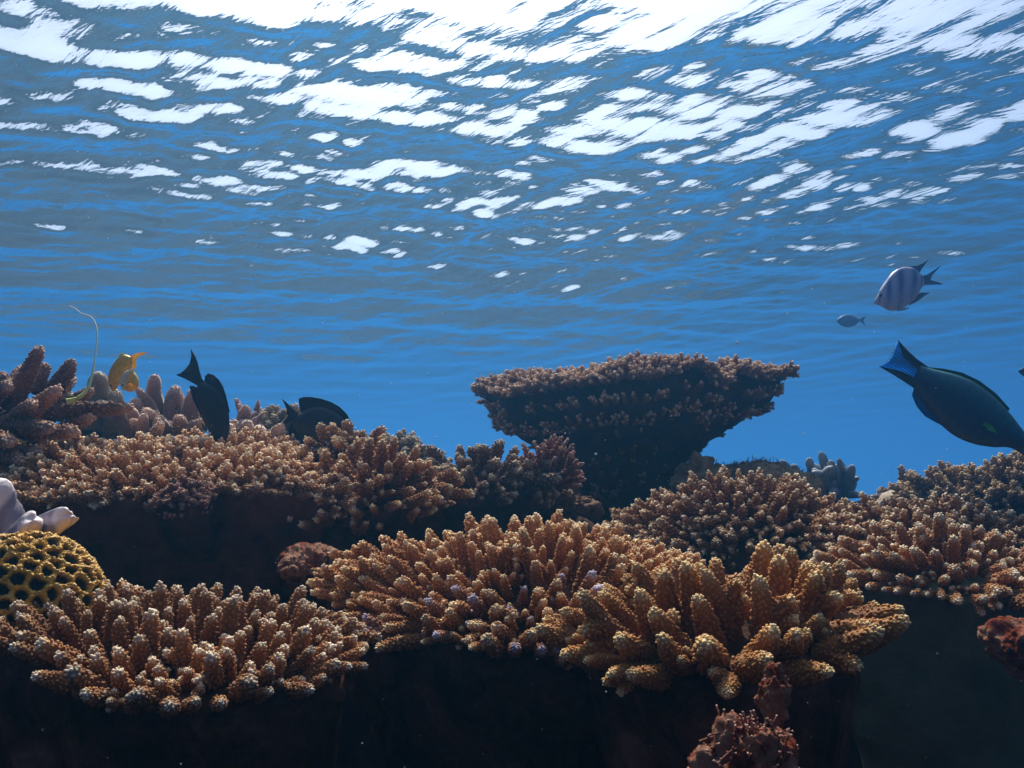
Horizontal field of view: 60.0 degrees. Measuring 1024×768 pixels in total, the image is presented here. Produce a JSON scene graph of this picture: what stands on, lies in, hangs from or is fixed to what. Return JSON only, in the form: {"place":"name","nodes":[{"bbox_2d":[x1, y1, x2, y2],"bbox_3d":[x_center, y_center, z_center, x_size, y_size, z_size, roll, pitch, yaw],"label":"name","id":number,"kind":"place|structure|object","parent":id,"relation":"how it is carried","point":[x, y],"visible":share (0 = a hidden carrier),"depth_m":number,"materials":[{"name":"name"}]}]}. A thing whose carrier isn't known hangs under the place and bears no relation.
{"place":"outdoors","nodes":[
{"label":"outdoors","id":0,"kind":"place"},
{"bbox_2d":[108,352,147,390],"bbox_3d":[-0.511,-0.016,1.181,0.051,0.054,0.011,0,-10,0],"label":"yellow fish","id":1,"kind":"object","parent":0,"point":[122,363],"visible":0.9,"depth_m":1.18},
{"bbox_2d":[120,369,138,391],"bbox_3d":[-0.495,-0.006,1.144,0.025,0.031,0.021,0,-10,0],"label":"pale orange fish","id":2,"kind":"object","parent":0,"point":[129,380],"visible":1,"depth_m":1.14},
{"bbox_2d":[177,349,229,442],"bbox_3d":[-0.413,0.016,1.185,0.076,0.130,0.016,0,-10,0],"label":"surgeonfish","id":3,"kind":"object","parent":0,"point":[209,397],"visible":0.91,"depth_m":1.18,"materials":[{"name":"black"}]},
{"bbox_2d":[275,542,336,591],"bbox_3d":[-0.199,0.182,0.881,0.042,0.050,0.221,0,-10,0],"label":"rock","id":4,"kind":"object","parent":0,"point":[297,562],"visible":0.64,"depth_m":0.81,"materials":[{"name":"brown stone"}]},
{"bbox_2d":[282,397,352,444],"bbox_3d":[-0.279,0.056,1.270,0.112,0.076,0.023,0,-10,0],"label":"surgeonfish","id":5,"kind":"object","parent":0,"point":[311,416],"visible":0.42,"depth_m":1.26,"materials":[{"name":"black"}]},
{"bbox_2d":[0,410,862,767],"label":"reef ground","id":6,"kind":"structure","parent":0,"point":[358,748],"depth_m":0.97,"materials":[{"name":"black stone"}]},
{"bbox_2d":[0,478,78,535],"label":"leather coral","id":7,"kind":"object","parent":6,"relation":"on","point":[59,520],"visible":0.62,"depth_m":0.75},
{"bbox_2d":[0,530,107,624],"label":"star coral","id":8,"kind":"object","parent":6,"relation":"on","point":[41,568],"visible":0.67,"depth_m":0.66},
{"bbox_2d":[63,371,123,438],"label":"lobe coral","id":9,"kind":"object","parent":6,"relation":"on","point":[105,425],"visible":0.33,"depth_m":1.39},
{"bbox_2d":[110,374,205,439],"bbox_3d":[-0.532,0.047,1.343,0.135,0.126,0.244,9,-13,-42],"label":"lobe coral","id":10,"kind":"object","parent":6,"relation":"on","point":[154,414],"visible":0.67,"depth_m":1.33},
{"bbox_2d":[0,578,381,767],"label":"branching coral","id":11,"kind":"object","parent":6,"relation":"on","point":[261,682],"visible":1,"depth_m":0.57},
{"bbox_2d":[0,426,416,601],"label":"branching coral","id":12,"kind":"object","parent":6,"relation":"on","point":[259,499],"visible":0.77,"depth_m":0.99},
{"bbox_2d":[0,345,133,466],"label":"staghorn coral","id":13,"kind":"object","parent":12,"relation":"on","point":[43,410],"visible":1,"depth_m":1.11},
{"bbox_2d":[66,305,97,403],"bbox_3d":[-0.552,-0.038,1.138,0.034,0.142,0.080,6,-12,-32],"label":"seaweed strand","id":14,"kind":"object","parent":13,"relation":"attached to","point":[77,398],"visible":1,"depth_m":1.11},
{"bbox_2d":[148,474,219,562],"bbox_3d":[-0.354,0.148,0.977,0.072,0.096,0.095,0,-10,0],"label":"branching coral","id":15,"kind":"object","parent":12,"relation":"on","point":[182,509],"visible":0.99,"depth_m":0.95},
{"bbox_2d":[230,398,284,440],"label":"lobe coral","id":16,"kind":"object","parent":6,"relation":"on","point":[247,418],"visible":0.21,"depth_m":1.33},
{"bbox_2d":[259,402,300,435],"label":"branching coral","id":17,"kind":"object","parent":6,"relation":"on","point":[273,415],"visible":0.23,"depth_m":1.48},
{"bbox_2d":[297,419,388,462],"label":"branching coral","id":18,"kind":"object","parent":6,"relation":"on","point":[337,440],"visible":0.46,"depth_m":1.11},
{"bbox_2d":[281,434,474,703],"bbox_3d":[-0.170,0.218,1.068,0.252,0.311,0.251,0,-10,0],"label":"branching coral","id":19,"kind":"object","parent":6,"relation":"on","point":[412,506],"visible":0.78,"depth_m":1.00},
{"bbox_2d":[365,428,452,462],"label":"branching coral","id":20,"kind":"object","parent":6,"relation":"on","point":[408,443],"visible":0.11,"depth_m":1.51},
{"bbox_2d":[425,439,572,541],"bbox_3d":[-0.046,0.229,1.264,0.270,0.298,0.234,0,-10,0],"label":"branching coral","id":21,"kind":"object","parent":6,"relation":"on","point":[487,474],"visible":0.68,"depth_m":1.20},
{"bbox_2d":[507,434,585,492],"bbox_3d":[0.039,0.113,1.255,0.135,0.084,0.145,0,-10,0],"label":"coral","id":22,"kind":"object","parent":21,"relation":"attached to","point":[564,464],"visible":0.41,"depth_m":1.23},
{"bbox_2d":[306,509,740,767],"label":"branching coral","id":23,"kind":"object","parent":6,"relation":"on","point":[468,666],"visible":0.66,"depth_m":0.69},
{"bbox_2d":[541,488,604,524],"bbox_3d":[0.071,0.192,1.348,0.115,0.095,0.122,3,-10,-17],"label":"rock","id":24,"kind":"object","parent":6,"relation":"on","point":[589,508],"visible":0.2,"depth_m":1.30,"materials":[{"name":"grey stone"}]},
{"bbox_2d":[470,350,799,507],"bbox_3d":[0.234,0.091,1.706,0.633,0.294,0.446,0,-10,0],"label":"table coral","id":25,"kind":"object","parent":6,"relation":"on","point":[618,404],"visible":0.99,"depth_m":1.58},
{"bbox_2d":[534,540,910,767],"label":"thick finger coral","id":26,"kind":"object","parent":6,"relation":"on","point":[667,672],"visible":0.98,"depth_m":0.58},
{"bbox_2d":[687,705,798,767],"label":"rock","id":27,"kind":"object","parent":6,"relation":"on","point":[737,741],"visible":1,"depth_m":0.43,"materials":[{"name":"brown stone"}]},
{"bbox_2d":[754,661,792,728],"bbox_3d":[0.142,0.168,0.478,0.018,0.035,0.024,4,-11,-20],"label":"rock","id":28,"kind":"object","parent":27,"relation":"on","point":[772,698],"visible":0.9,"depth_m":0.47,"materials":[{"name":"brown stone"}]},
{"bbox_2d":[670,455,827,497],"bbox_3d":[0.405,0.186,1.539,0.248,0.126,0.242,5,-11,-28],"label":"rock","id":29,"kind":"object","parent":6,"relation":"on","point":[777,470],"visible":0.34,"depth_m":1.48,"materials":[{"name":"grey stone"}]},
{"bbox_2d":[669,450,721,494],"bbox_3d":[0.317,0.167,1.517,0.106,0.104,0.100,9,-13,-41],"label":"rock","id":30,"kind":"object","parent":29,"relation":"on","point":[699,465],"visible":0.52,"depth_m":1.49,"materials":[{"name":"grey stone"}]},
{"bbox_2d":[601,465,897,574],"bbox_3d":[0.318,0.271,1.187,0.408,0.332,0.338,0,-10,0],"label":"branching coral","id":31,"kind":"object","parent":6,"relation":"on","point":[725,521],"visible":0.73,"depth_m":1.12},
{"bbox_2d":[834,498,861,504],"bbox_3d":[0.876,0.394,2.416,0.270,0.176,0.248,0,-10,0],"label":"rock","id":32,"kind":"object","parent":6,"relation":"on","point":[849,501],"visible":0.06,"depth_m":2.38,"materials":[{"name":"grey stone"}]},
{"bbox_2d":[780,451,859,498],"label":"finger coral","id":33,"kind":"object","parent":32,"relation":"on","point":[840,477],"visible":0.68,"depth_m":2.34},
{"bbox_2d":[876,490,895,506],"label":"boulder coral","id":34,"kind":"object","parent":6,"relation":"on","point":[886,495],"visible":0.09,"depth_m":1.82},
{"bbox_2d":[870,465,911,501],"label":"bush coral","id":35,"kind":"object","parent":6,"relation":"on","point":[900,477],"visible":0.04,"depth_m":2.03},
{"bbox_2d":[799,512,1023,767],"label":"branching coral","id":36,"kind":"object","parent":6,"relation":"on","point":[957,701],"visible":0.82,"depth_m":0.84},
{"bbox_2d":[841,491,1023,551],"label":"branching coral","id":37,"kind":"object","parent":6,"relation":"on","point":[909,516],"visible":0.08,"depth_m":1.14},
{"bbox_2d":[888,460,992,506],"bbox_3d":[0.846,0.302,1.691,0.238,0.313,0.216,0,-10,0],"label":"bush coral","id":38,"kind":"object","parent":6,"relation":"on","point":[943,478],"visible":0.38,"depth_m":1.69},
{"bbox_2d":[946,453,1023,517],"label":"bush coral","id":39,"kind":"object","parent":6,"relation":"on","point":[1002,488],"visible":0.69,"depth_m":1.60},
{"bbox_2d":[977,616,1023,682],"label":"rock","id":40,"kind":"object","parent":6,"relation":"on","point":[1001,638],"visible":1,"depth_m":0.70,"materials":[{"name":"brown stone"}]},
{"bbox_2d":[1011,450,1020,464],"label":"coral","id":41,"kind":"object","parent":6,"relation":"on","point":[1015,453],"visible":0.1,"depth_m":2.08},
{"bbox_2d":[0,0,1023,501],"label":"water surface","id":42,"kind":"object","parent":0,"point":[386,340],"visible":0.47,"depth_m":3.34,"materials":[{"name":"blue liquid"}]},
{"bbox_2d":[6,3,1016,767],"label":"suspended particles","id":43,"kind":"object","parent":42,"relation":"hanging from","point":[494,315],"visible":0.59,"depth_m":0.64,"materials":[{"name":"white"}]},
{"bbox_2d":[0,0,1023,291],"label":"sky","id":44,"kind":"structure","parent":0,"point":[44,42],"materials":[{"name":"white"}]},
{"bbox_2d":[837,314,865,326],"bbox_3d":[1.377,-0.256,3.599,0.118,0.053,0.018,0,-10,0],"label":"hazy fish","id":45,"kind":"object","parent":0,"point":[847,320],"visible":1,"depth_m":3.59},
{"bbox_2d":[874,260,942,310],"bbox_3d":[0.809,-0.201,1.812,0.145,0.114,0.030,0,-10,0],"label":"sergeant fish","id":46,"kind":"object","parent":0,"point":[897,292],"visible":0.99,"depth_m":1.80},
{"bbox_2d":[879,340,1023,454],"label":"wrasse","id":47,"kind":"object","parent":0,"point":[966,408],"visible":1,"depth_m":1.25,"materials":[{"name":"teal"}]},
{"bbox_2d":[1018,368,1023,375],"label":"blue fish","id":48,"kind":"object","parent":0,"point":[1021,371],"visible":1,"depth_m":2.03}
]}

